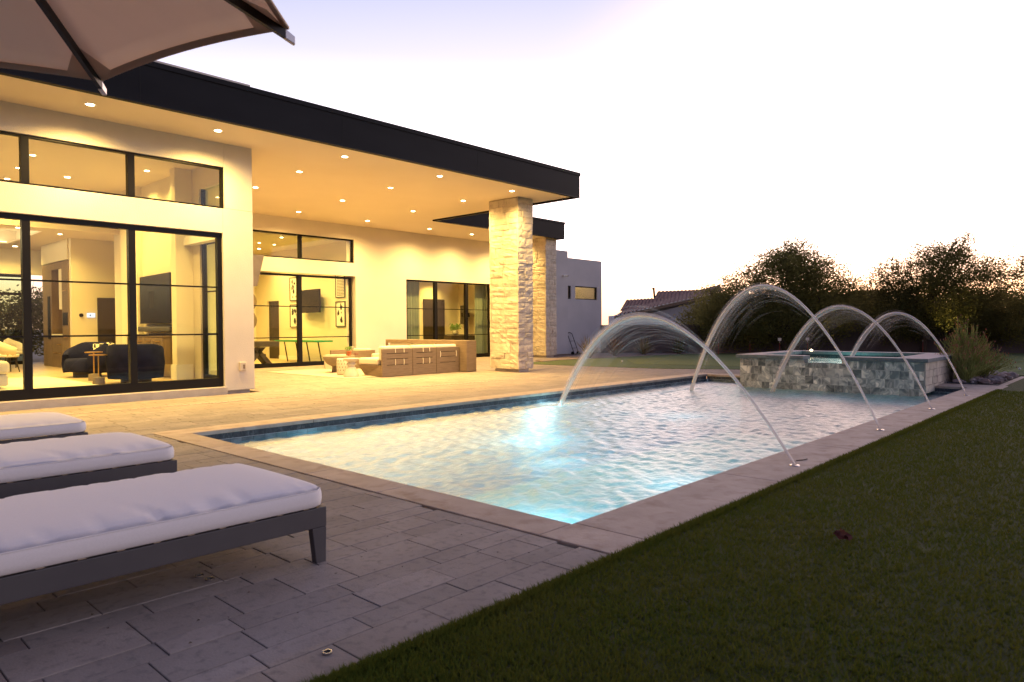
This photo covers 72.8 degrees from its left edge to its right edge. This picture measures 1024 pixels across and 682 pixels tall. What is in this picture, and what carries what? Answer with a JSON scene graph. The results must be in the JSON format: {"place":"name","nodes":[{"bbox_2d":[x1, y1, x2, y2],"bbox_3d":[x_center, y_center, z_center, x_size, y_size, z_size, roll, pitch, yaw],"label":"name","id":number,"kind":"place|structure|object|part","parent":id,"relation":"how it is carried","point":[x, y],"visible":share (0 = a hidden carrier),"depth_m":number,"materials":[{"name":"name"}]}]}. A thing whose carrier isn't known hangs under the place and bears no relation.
{"place":"outdoors","nodes":[
{"label":"outdoors","id":0,"kind":"place"},
{"bbox_2d":[0,330,566,393],"bbox_3d":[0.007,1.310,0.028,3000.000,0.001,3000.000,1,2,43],"label":"ground","id":1,"kind":"structure","parent":0,"point":[36,358],"depth_m":32.04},
{"bbox_2d":[0,282,43,360],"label":"courtyard tree","id":2,"kind":"object","parent":1,"relation":"on","point":[8,314],"visible":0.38,"depth_m":28.43,"materials":[{"name":"green plant"}]},
{"bbox_2d":[0,60,580,411],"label":"modern house","id":3,"kind":"structure","parent":1,"relation":"on","point":[198,216],"depth_m":14.94,"materials":[{"name":"paint"}]},
{"bbox_2d":[0,342,19,371],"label":"dining chair","id":4,"kind":"object","parent":3,"relation":"on","point":[7,350],"visible":0.92,"depth_m":17.47,"materials":[{"name":"beige fabric"}]},
{"bbox_2d":[0,274,22,364],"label":"rear window","id":5,"kind":"structure","parent":3,"relation":"in","point":[1,275],"depth_m":21.47,"materials":[{"name":"black metal"}]},
{"bbox_2d":[3,338,21,367],"bbox_3d":[-14.205,0.334,19.883,0.552,0.852,0.582,1,2,43],"label":"dining chair","id":6,"kind":"object","parent":3,"relation":"on","point":[14,343],"visible":0.32,"depth_m":20.00,"materials":[{"name":"beige fabric"}]},
{"bbox_2d":[0,376,97,389],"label":"area rug","id":7,"kind":"object","parent":3,"relation":"on","point":[38,382],"visible":0.8,"depth_m":13.80,"materials":[{"name":"beige fabric"}]},
{"bbox_2d":[0,361,9,385],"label":"white sofa","id":8,"kind":"object","parent":7,"relation":"on","point":[4,367],"visible":1,"depth_m":12.58,"materials":[{"name":"beige fabric"}]},
{"bbox_2d":[42,260,70,367],"bbox_3d":[-12.923,-0.751,20.201,2.580,2.990,0.670,1,2,43],"label":"kitchen cabinet","id":9,"kind":"object","parent":3,"relation":"on","point":[56,308],"visible":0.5,"depth_m":20.23,"materials":[{"name":"brown wood"}]},
{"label":"glass door","id":10,"kind":"part","parent":9,"relation":"part of","materials":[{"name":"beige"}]},
{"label":"tall door","id":11,"kind":"part","parent":9,"relation":"part of","materials":[{"name":"brown wood"}]},
{"bbox_2d":[61,342,110,377],"bbox_3d":[-9.678,0.422,15.907,1.059,0.790,0.969,1,2,43],"label":"swivel chair","id":12,"kind":"object","parent":3,"relation":"on","point":[77,361],"visible":0.81,"depth_m":15.64,"materials":[{"name":"black fabric"}]},
{"bbox_2d":[93,342,113,349],"bbox_3d":[-9.451,0.133,16.147,0.909,0.211,0.348,1,2,43],"label":"throw blanket","id":13,"kind":"object","parent":12,"relation":"on","point":[95,346],"visible":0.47,"depth_m":16.23,"materials":[{"name":"yellow fabric"}]},
{"bbox_2d":[84,103,96,106],"bbox_3d":[-6.565,-3.678,10.815,0.172,0.005,0.172,1,2,43],"label":"downlight","id":14,"kind":"object","parent":3,"relation":"attached to","point":[90,104],"visible":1,"depth_m":10.80,"materials":[{"name":"white paint"}]},
{"bbox_2d":[87,313,94,316],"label":"wall panel","id":15,"kind":"structure","parent":3,"relation":"attached to","point":[90,314],"depth_m":19.29,"materials":[{"name":"white plastic"}]},
{"bbox_2d":[84,351,102,380],"bbox_3d":[-8.863,0.532,14.727,0.330,0.610,0.330,1,2,43],"label":"drink table","id":16,"kind":"object","parent":3,"relation":"on","point":[91,376],"visible":0.95,"depth_m":14.66,"materials":[{"name":"gold metal"}]},
{"bbox_2d":[89,354,106,384],"bbox_3d":[-8.136,0.561,13.673,0.330,0.590,0.330,1,2,43],"label":"drink table","id":17,"kind":"object","parent":3,"relation":"on","point":[98,380],"visible":0.97,"depth_m":13.61,"materials":[{"name":"gold metal"}]},
{"bbox_2d":[97,298,115,343],"bbox_3d":[-11.355,-0.233,19.662,0.055,1.960,0.650,1,2,43],"label":"interior door","id":18,"kind":"structure","parent":3,"relation":"in","point":[105,306],"depth_m":19.55,"materials":[{"name":"brown wood"}]},
{"bbox_2d":[0,212,223,400],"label":"sliding door","id":19,"kind":"structure","parent":3,"relation":"in","point":[28,392],"depth_m":11.94,"materials":[{"name":"black"}]},
{"bbox_2d":[0,130,223,208],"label":"transom window","id":20,"kind":"structure","parent":3,"relation":"in","point":[23,139],"depth_m":11.80,"materials":[{"name":"black"}]},
{"bbox_2d":[106,344,164,382],"bbox_3d":[-7.595,0.450,14.056,0.989,0.790,1.059,1,2,43],"label":"swivel chair","id":21,"kind":"object","parent":3,"relation":"on","point":[151,361],"visible":0.82,"depth_m":13.69,"materials":[{"name":"black fabric"}]},
{"bbox_2d":[127,336,172,364],"bbox_3d":[-8.228,0.184,15.902,2.230,0.630,0.400,1,2,43],"label":"credenza","id":22,"kind":"object","parent":3,"relation":"attached to","point":[165,342],"visible":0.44,"depth_m":15.15,"materials":[{"name":"brown wood"}]},
{"bbox_2d":[137,337,143,343],"bbox_3d":[-8.560,0.195,15.963,0.520,0.550,0.038,1,2,43],"label":"door","id":23,"kind":"structure","parent":22,"relation":"in","point":[139,340],"depth_m":15.93,"materials":[{"name":"brown wood"}]},
{"bbox_2d":[144,338,152,343],"bbox_3d":[-8.164,0.200,15.596,0.520,0.550,0.038,1,2,43],"label":"door","id":24,"kind":"structure","parent":22,"relation":"in","point":[146,340],"depth_m":15.59,"materials":[{"name":"brown wood"}]},
{"bbox_2d":[153,338,162,346],"bbox_3d":[-7.767,0.206,15.230,0.520,0.550,0.038,1,2,43],"label":"door","id":25,"kind":"structure","parent":22,"relation":"in","point":[159,341],"depth_m":15.20,"materials":[{"name":"brown wood"}]},
{"bbox_2d":[138,326,171,331],"bbox_3d":[-8.187,-0.272,15.961,1.900,0.120,0.120,1,2,43],"label":"soundbar","id":26,"kind":"object","parent":3,"relation":"attached to","point":[157,329],"visible":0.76,"depth_m":15.77,"materials":[{"name":"grey plastic"}]},
{"bbox_2d":[140,272,171,323],"bbox_3d":[-8.126,-0.958,15.941,0.186,1.110,2.106,-2,2,-45],"label":"television","id":27,"kind":"object","parent":3,"relation":"attached to","point":[155,304],"visible":0.93,"depth_m":15.79,"materials":[{"name":"black"}]},
{"bbox_2d":[201,242,216,378],"bbox_3d":[-6.095,-0.651,14.425,1.350,2.980,0.080,1,2,43],"label":"side window","id":28,"kind":"structure","parent":3,"relation":"in","point":[205,291],"depth_m":14.82,"materials":[{"name":"black"}]},
{"bbox_2d":[239,362,245,370],"bbox_3d":[-5.205,0.490,13.437,0.049,0.170,0.130,1,2,43],"label":"outlet box","id":29,"kind":"object","parent":3,"relation":"attached to","point":[242,366],"visible":1,"depth_m":13.41,"materials":[{"name":"beige plastic"}]},
{"bbox_2d":[254,314,256,327],"bbox_3d":[-9.051,-0.702,23.726,0.080,0.720,0.720,1,2,43],"label":"wall disc","id":30,"kind":"object","parent":3,"relation":"attached to","point":[255,320],"depth_m":23.94,"materials":[{"name":"brown wood"}]},
{"bbox_2d":[253,255,263,285],"bbox_3d":[-5.510,-1.418,14.347,0.800,0.690,0.430,1,2,43],"label":"outdoor heater","id":31,"kind":"object","parent":3,"relation":"attached to","point":[257,262],"visible":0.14,"depth_m":14.11,"materials":[{"name":"beige concrete"}]},
{"bbox_2d":[254,341,278,363],"bbox_3d":[-8.989,0.405,22.396,0.700,0.782,2.850,1,2,43],"label":"shuffleboard table","id":32,"kind":"object","parent":3,"relation":"on","point":[259,354],"visible":0.41,"depth_m":22.89,"materials":[{"name":"brown wood"}]},
{"bbox_2d":[269,301,278,358],"bbox_3d":[-9.343,-0.441,27.450,0.880,2.265,0.060,1,2,43],"label":"interior door","id":33,"kind":"structure","parent":3,"relation":"in","point":[273,311],"depth_m":27.47,"materials":[{"name":"brown wood"}]},
{"bbox_2d":[289,277,295,300],"bbox_3d":[-8.241,-1.959,26.239,0.570,0.880,0.038,1,2,43],"label":"framed print","id":34,"kind":"object","parent":3,"relation":"attached to","point":[292,287],"visible":0.78,"depth_m":26.29,"materials":[{"name":"black"}]},
{"bbox_2d":[290,304,296,326],"bbox_3d":[-8.236,-0.949,26.261,0.570,0.860,0.038,1,2,43],"label":"framed print","id":35,"kind":"object","parent":3,"relation":"attached to","point":[293,322],"visible":0.77,"depth_m":26.30,"materials":[{"name":"black"}]},
{"bbox_2d":[254,272,351,367],"bbox_3d":[-6.930,-0.672,22.514,0.110,2.970,4.060,1,2,43],"label":"sliding door","id":36,"kind":"structure","parent":3,"relation":"in","point":[298,306],"depth_m":22.52,"materials":[{"name":"black metal"}]},
{"bbox_2d":[253,229,352,262],"bbox_3d":[-6.884,-3.039,22.425,0.110,0.803,4.083,1,2,43],"label":"transom window","id":37,"kind":"structure","parent":3,"relation":"in","point":[299,236],"depth_m":22.44,"materials":[{"name":"black"}]},
{"bbox_2d":[274,340,332,360],"bbox_3d":[-7.437,0.358,24.699,2.750,0.776,0.700,1,2,43],"label":"green games table","id":38,"kind":"object","parent":3,"relation":"on","point":[306,341],"visible":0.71,"depth_m":24.32,"materials":[{"name":"green"}]},
{"bbox_2d":[302,289,320,312],"bbox_3d":[-7.208,-1.442,25.181,0.242,0.840,1.420,-1,2,-43],"label":"television","id":39,"kind":"object","parent":3,"relation":"attached to","point":[311,297],"visible":0.89,"depth_m":25.01,"materials":[{"name":"black"}]},
{"bbox_2d":[335,301,345,326],"bbox_3d":[-5.960,-0.937,24.156,0.570,0.880,0.038,1,2,43],"label":"framed print","id":40,"kind":"object","parent":3,"relation":"attached to","point":[340,313],"visible":0.94,"depth_m":24.15,"materials":[{"name":"black"}]},
{"bbox_2d":[335,276,345,297],"bbox_3d":[-5.965,-1.947,24.134,0.570,0.880,0.038,1,2,43],"label":"framed print","id":41,"kind":"object","parent":3,"relation":"attached to","point":[340,291],"visible":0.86,"depth_m":24.13},
{"bbox_2d":[407,281,419,338],"bbox_3d":[-3.821,-0.787,26.229,0.092,2.910,0.900,1,2,43],"label":"curtain","id":42,"kind":"object","parent":3,"relation":"hanging from","point":[413,323],"visible":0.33,"depth_m":26.29,"materials":[{"name":"white fabric"}]},
{"bbox_2d":[423,299,444,339],"bbox_3d":[-3.603,-0.683,32.134,0.058,2.490,1.260,1,2,43],"label":"interior door","id":43,"kind":"structure","parent":3,"relation":"in","point":[427,303],"depth_m":31.98,"materials":[{"name":"brown wood"}]},
{"bbox_2d":[406,279,489,356],"bbox_3d":[-2.446,-0.812,27.228,0.110,3.002,4.398,1,2,43],"label":"sliding door","id":44,"kind":"structure","parent":3,"relation":"in","point":[435,302],"depth_m":27.79,"materials":[{"name":"black metal"}]},
{"bbox_2d":[444,335,474,339],"bbox_3d":[-2.318,0.161,31.137,0.520,0.830,1.450,1,2,43],"label":"console","id":45,"kind":"object","parent":3,"relation":"on","point":[456,337],"visible":0.19,"depth_m":30.74,"materials":[{"name":"brown wood"}]},
{"bbox_2d":[450,323,461,333],"bbox_3d":[-2.510,-0.517,30.868,0.658,0.540,0.662,1,2,43],"label":"potted fern","id":46,"kind":"object","parent":45,"relation":"on","point":[454,328],"visible":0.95,"depth_m":30.77,"materials":[{"name":"green plant"}]},
{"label":"door","id":47,"kind":"part","parent":45,"relation":"part of","materials":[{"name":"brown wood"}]},
{"bbox_2d":[460,305,469,323],"bbox_3d":[-2.118,-1.229,32.499,0.394,0.870,1.163,-1,1,-21],"label":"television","id":48,"kind":"object","parent":3,"relation":"attached to","point":[462,315],"visible":0.5,"depth_m":32.62,"materials":[{"name":"black"}]},
{"bbox_2d":[475,285,486,352],"bbox_3d":[-1.135,-0.863,29.131,0.092,2.910,1.150,1,2,43],"label":"curtain","id":49,"kind":"object","parent":3,"relation":"hanging from","point":[481,312],"visible":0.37,"depth_m":28.93,"materials":[{"name":"white fabric"}]},
{"bbox_2d":[556,250,601,353],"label":"stucco wing","id":50,"kind":"structure","parent":1,"relation":"on","point":[579,299],"depth_m":30.71,"materials":[{"name":"white paint"}]},
{"bbox_2d":[575,286,595,299],"bbox_3d":[3.270,-2.146,31.222,0.060,0.580,1.630,1,2,43],"label":"window","id":51,"kind":"structure","parent":50,"relation":"in","point":[575,286],"depth_m":31.54,"materials":[{"name":"black"}]},
{"bbox_2d":[153,373,1023,554],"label":"swimming pool","id":52,"kind":"structure","parent":1,"relation":"in","point":[621,525],"depth_m":10.47,"materials":[{"name":"liquid"}]},
{"bbox_2d":[232,381,942,521],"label":"pool water","id":53,"kind":"structure","parent":52,"relation":"in","point":[643,409],"depth_m":9.26,"materials":[{"name":"blue liquid"}]},
{"bbox_2d":[558,315,799,465],"bbox_3d":[1.708,0.376,9.378,0.651,1.712,6.739,-1,1,-17],"label":"water arc","id":54,"kind":"object","parent":52,"relation":"on","point":[596,341],"visible":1,"depth_m":8.42,"materials":[{"name":"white liquid"}]},
{"bbox_2d":[690,285,883,430],"bbox_3d":[4.167,0.094,11.771,0.554,2.142,7.274,0,1,-4],"label":"water arc","id":55,"kind":"object","parent":52,"relation":"on","point":[733,301],"visible":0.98,"depth_m":11.07,"materials":[{"name":"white liquid"}]},
{"bbox_2d":[736,350,953,440],"bbox_3d":[7.737,1.208,15.970,3.894,1.828,3.354,1,2,43],"label":"raised spa","id":56,"kind":"object","parent":52,"relation":"in","point":[884,374],"visible":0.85,"depth_m":14.83,"materials":[{"name":"stone"}]},
{"bbox_2d":[807,356,841,363],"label":"spa water","id":57,"kind":"structure","parent":56,"relation":"in","point":[827,360],"depth_m":15.93,"materials":[{"name":"liquid"}]},
{"bbox_2d":[770,305,934,408],"bbox_3d":[5.688,0.240,12.499,0.629,1.794,4.785,0,1,-5],"label":"water arc","id":58,"kind":"object","parent":52,"relation":"on","point":[790,351],"visible":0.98,"depth_m":12.68,"materials":[{"name":"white liquid"}]},
{"bbox_2d":[850,312,968,395],"bbox_3d":[7.620,0.150,13.729,0.555,1.531,3.404,0,1,-8],"label":"water arc","id":59,"kind":"object","parent":52,"relation":"on","point":[860,341],"visible":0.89,"depth_m":13.54,"materials":[{"name":"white liquid"}]},
{"bbox_2d":[608,285,721,324],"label":"neighbour house","id":60,"kind":"structure","parent":1,"relation":"on","point":[664,304],"depth_m":45.60,"materials":[{"name":"ceramic"}]},
{"bbox_2d":[670,285,795,325],"bbox_3d":[12.121,-1.429,36.084,7.674,3.806,6.582,0,1,19],"label":"background tree","id":61,"kind":"object","parent":1,"relation":"on","point":[688,314],"visible":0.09,"depth_m":36.17,"materials":[{"name":"green plant"}]},
{"bbox_2d":[575,323,1023,353],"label":"block wall","id":62,"kind":"structure","parent":1,"relation":"on","point":[660,337],"depth_m":31.30,"materials":[{"name":"paint"}]},
{"bbox_2d":[746,235,875,349],"bbox_3d":[13.411,-2.106,31.159,5.922,5.353,3.097,0,1,-1],"label":"acacia tree","id":63,"kind":"object","parent":1,"relation":"on","point":[839,282],"visible":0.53,"depth_m":30.73,"materials":[{"name":"green plant"}]},
{"bbox_2d":[778,282,885,323],"bbox_3d":[16.267,-1.452,36.899,8.034,3.773,6.592,0,1,-1],"label":"background tree","id":64,"kind":"object","parent":1,"relation":"on","point":[858,320],"visible":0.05,"depth_m":35.43,"materials":[{"name":"green plant"}]},
{"bbox_2d":[854,285,961,323],"bbox_3d":[20.550,-1.353,36.891,7.599,3.528,6.715,1,2,43],"label":"background tree","id":65,"kind":"object","parent":1,"relation":"on","point":[895,299],"visible":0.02,"depth_m":35.94,"materials":[{"name":"green plant"}]},
{"bbox_2d":[850,228,1016,310],"bbox_3d":[18.229,-2.167,30.120,7.066,5.466,2.486,0,1,-1],"label":"palo verde tree","id":66,"kind":"object","parent":1,"relation":"on","point":[874,278],"visible":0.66,"depth_m":29.88,"materials":[{"name":"green plant"}]},
{"bbox_2d":[934,281,1023,322],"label":"background tree","id":67,"kind":"object","parent":1,"relation":"on","point":[1004,300],"visible":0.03,"depth_m":35.23,"materials":[{"name":"green plant"}]},
{"bbox_2d":[0,357,739,681],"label":"patio paving","id":68,"kind":"structure","parent":0,"point":[265,631],"depth_m":3.43,"materials":[{"name":"stone"}]},
{"bbox_2d":[0,412,87,443],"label":"sun lounger","id":69,"kind":"object","parent":68,"relation":"on","point":[32,426],"visible":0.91,"depth_m":6.21,"materials":[{"name":"beige fabric"}]},
{"bbox_2d":[0,432,176,498],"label":"sun lounger","id":70,"kind":"object","parent":68,"relation":"on","point":[48,464],"visible":0.95,"depth_m":4.68,"materials":[{"name":"beige fabric"}]},
{"bbox_2d":[0,0,294,94],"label":"patio umbrella","id":71,"kind":"object","parent":68,"relation":"on","point":[97,42],"visible":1,"depth_m":3.10,"materials":[{"name":"fabric"}]},
{"bbox_2d":[0,463,325,604],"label":"sun lounger","id":72,"kind":"object","parent":68,"relation":"on","point":[51,541],"visible":1,"depth_m":3.18,"materials":[{"name":"beige fabric"}]},
{"bbox_2d":[205,577,214,580],"bbox_3d":[-1.500,1.181,3.449,0.045,0.007,0.045,1,2,43],"label":"umbrella sleeve cap","id":73,"kind":"object","parent":68,"relation":"on","point":[209,578],"visible":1,"depth_m":3.44,"materials":[{"name":"silver metal"}]},
{"bbox_2d":[271,368,378,378],"bbox_3d":[-4.288,0.858,19.400,3.980,0.011,3.380,1,2,43],"label":"outdoor rug","id":74,"kind":"object","parent":68,"relation":"on","point":[321,372],"visible":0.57,"depth_m":18.70,"materials":[{"name":"beige fabric"}]},
{"bbox_2d":[324,354,338,368],"bbox_3d":[-5.407,0.619,20.852,0.444,0.418,0.444,1,2,43],"label":"ribbed stool","id":75,"kind":"object","parent":74,"relation":"on","point":[326,366],"visible":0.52,"depth_m":20.70,"materials":[{"name":"beige ceramic"}]},
{"bbox_2d":[323,355,354,371],"bbox_3d":[-4.776,0.635,19.178,0.868,0.450,0.868,1,2,43],"label":"bowl table","id":76,"kind":"object","parent":74,"relation":"on","point":[330,360],"visible":0.56,"depth_m":18.87,"materials":[{"name":"beige concrete"}]},
{"bbox_2d":[345,346,351,355],"bbox_3d":[-4.498,0.263,19.147,0.232,0.287,0.228,1,2,43],"label":"succulent pot","id":77,"kind":"object","parent":76,"relation":"on","point":[348,352],"visible":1,"depth_m":19.11,"materials":[{"name":"ceramic"}]},
{"bbox_2d":[336,358,347,374],"bbox_3d":[-4.394,0.664,18.090,0.343,0.433,0.343,1,2,43],"label":"patterned stool","id":78,"kind":"object","parent":74,"relation":"on","point":[341,366],"visible":0.52,"depth_m":17.93,"materials":[{"name":"beige ceramic"}]},
{"bbox_2d":[343,358,358,376],"bbox_3d":[-4.036,0.658,17.445,0.410,0.468,0.410,1,2,43],"label":"hourglass stool","id":79,"kind":"object","parent":74,"relation":"on","point":[351,370],"visible":1,"depth_m":17.33,"materials":[{"name":"beige ceramic"}]},
{"bbox_2d":[330,348,374,368],"bbox_3d":[-4.866,0.523,21.207,0.930,0.588,1.000,1,2,43],"label":"table","id":80,"kind":"object","parent":74,"relation":"on","point":[365,352],"visible":0.48,"depth_m":21.09,"materials":[{"name":"wood"}]},
{"bbox_2d":[358,344,458,376],"bbox_3d":[-2.721,0.480,18.540,1.081,0.763,2.600,1,2,43],"label":"outdoor sofa","id":81,"kind":"object","parent":74,"relation":"on","point":[400,360],"visible":1,"depth_m":17.96,"materials":[{"name":"brown wood"}]},
{"bbox_2d":[322,649,332,654],"bbox_3d":[-0.708,1.193,2.665,0.039,0.007,0.039,1,2,43],"label":"umbrella sleeve cap","id":82,"kind":"object","parent":68,"relation":"on","point":[327,652],"visible":1,"depth_m":2.66,"materials":[{"name":"silver metal"}]},
{"bbox_2d":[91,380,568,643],"bbox_3d":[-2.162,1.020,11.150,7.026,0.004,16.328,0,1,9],"label":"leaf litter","id":83,"kind":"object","parent":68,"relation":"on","point":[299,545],"visible":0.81,"depth_m":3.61,"materials":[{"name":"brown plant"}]},
{"bbox_2d":[66,368,650,414],"bbox_3d":[-1.777,0.948,14.636,16.059,0.005,0.035,-1,2,-44],"label":"slot drain","id":84,"kind":"object","parent":68,"relation":"on","point":[329,393],"visible":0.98,"depth_m":12.88,"materials":[{"name":"metal"}]},
{"bbox_2d":[372,339,475,371],"bbox_3d":[-2.651,0.400,20.102,3.620,0.858,0.990,1,2,43],"label":"outdoor kitchen island","id":85,"kind":"object","parent":68,"relation":"on","point":[467,355],"visible":0.38,"depth_m":19.18,"materials":[{"name":"beige stone"}]},
{"bbox_2d":[489,197,532,371],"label":"stone column","id":86,"kind":"structure","parent":68,"relation":"on","point":[511,280],"depth_m":18.98,"materials":[{"name":"brown stone"}]},
{"bbox_2d":[532,237,556,357],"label":"stone column","id":87,"kind":"structure","parent":68,"relation":"on","point":[544,332],"depth_m":27.54,"materials":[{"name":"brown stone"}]},
{"bbox_2d":[0,0,1023,329],"label":"sky","id":88,"kind":"structure","parent":0,"point":[700,135],"materials":[{"name":"white"}]},
{"bbox_2d":[536,352,758,361],"bbox_3d":[5.000,0.602,29.927,12.830,0.060,4.450,-1,1,-36],"label":"gravel bed","id":89,"kind":"object","parent":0,"point":[579,356],"visible":0.49,"depth_m":28.86,"materials":[{"name":"beige gravel"}]},
{"bbox_2d":[568,332,579,354],"bbox_3d":[2.701,0.104,30.035,0.576,0.996,0.410,1,2,43],"label":"hand truck","id":90,"kind":"object","parent":89,"relation":"on","point":[573,353],"visible":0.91,"depth_m":30.02,"materials":[{"name":"black metal"}]},
{"bbox_2d":[574,333,602,357],"bbox_3d":[3.004,0.166,26.985,1.594,1.037,1.730,0,1,-6],"label":"yucca","id":91,"kind":"object","parent":89,"relation":"on","point":[586,346],"visible":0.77,"depth_m":26.88,"materials":[{"name":"green plant"}]},
{"bbox_2d":[602,335,626,355],"bbox_3d":[4.196,0.122,28.486,1.707,1.050,1.800,-1,1,-24],"label":"desert spoon","id":92,"kind":"object","parent":89,"relation":"on","point":[614,349],"visible":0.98,"depth_m":28.29,"materials":[{"name":"green plant"}]},
{"bbox_2d":[631,337,658,354],"bbox_3d":[5.632,0.160,29.547,1.546,0.914,1.545,0,1,12],"label":"desert spoon","id":93,"kind":"object","parent":89,"relation":"on","point":[644,349],"visible":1,"depth_m":29.46,"materials":[{"name":"green plant"}]},
{"bbox_2d":[670,337,687,353],"bbox_3d":[7.298,0.178,30.448,1.287,0.822,1.427,1,2,43],"label":"desert spoon","id":94,"kind":"object","parent":89,"relation":"on","point":[679,349],"visible":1,"depth_m":30.33,"materials":[{"name":"green plant"}]},
{"bbox_2d":[293,378,1023,681],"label":"lawn","id":95,"kind":"structure","parent":0,"point":[1018,386],"depth_m":3.33,"materials":[{"name":"green plant"}]},
{"bbox_2d":[833,527,852,540],"bbox_3d":[1.906,1.107,3.991,0.097,0.062,0.103,1,2,43],"label":"dry leaf","id":96,"kind":"object","parent":95,"relation":"on","point":[841,534],"visible":1,"depth_m":3.97,"materials":[{"name":"red plant"}]},
{"bbox_2d":[533,352,1023,376],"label":"lawn","id":97,"kind":"structure","parent":0,"point":[608,362],"depth_m":22.87,"materials":[{"name":"green plant"}]},
{"bbox_2d":[677,245,869,351],"bbox_3d":[11.518,-1.810,30.487,7.788,4.935,5.204,-1,1,-20],"label":"mesquite tree","id":98,"kind":"object","parent":97,"relation":"on","point":[768,321],"visible":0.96,"depth_m":30.03,"materials":[{"name":"green plant"}]},
{"bbox_2d":[626,354,1023,371],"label":"putting green","id":99,"kind":"object","parent":97,"relation":"on","point":[726,360],"visible":0.32,"depth_m":23.89,"materials":[{"name":"green plant"}]},
{"bbox_2d":[851,229,1023,352],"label":"ironwood tree","id":100,"kind":"object","parent":97,"relation":"on","point":[952,289],"visible":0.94,"depth_m":28.98,"materials":[{"name":"green plant"}]},
{"bbox_2d":[947,370,1019,385],"bbox_3d":[10.683,0.843,15.632,0.952,0.241,3.540,1,2,43],"label":"rock bed","id":101,"kind":"object","parent":97,"relation":"on","point":[999,378],"visible":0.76,"depth_m":14.63,"materials":[{"name":"stone"}]},
{"bbox_2d":[939,337,994,382],"bbox_3d":[9.691,0.390,14.882,1.176,0.999,1.443,1,2,43],"label":"slipper plant","id":102,"kind":"object","parent":101,"relation":"on","point":[963,373],"visible":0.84,"depth_m":14.67,"materials":[{"name":"green plant"}]},
{"bbox_2d":[934,315,1010,375],"bbox_3d":[10.030,0.152,15.076,1.570,1.461,1.217,-1,1,-10],"label":"slipper plant","id":103,"kind":"object","parent":101,"relation":"on","point":[964,334],"visible":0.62,"depth_m":14.94,"materials":[{"name":"green plant"}]},
{"bbox_2d":[975,336,1023,377],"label":"slipper plant","id":104,"kind":"object","parent":101,"relation":"on","point":[995,366],"visible":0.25,"depth_m":15.35,"materials":[{"name":"green plant"}]},
{"bbox_2d":[986,241,1023,347],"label":"desert tree","id":105,"kind":"object","parent":97,"relation":"on","point":[1020,277],"visible":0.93,"depth_m":28.15,"materials":[{"name":"green plant"}]}
]}

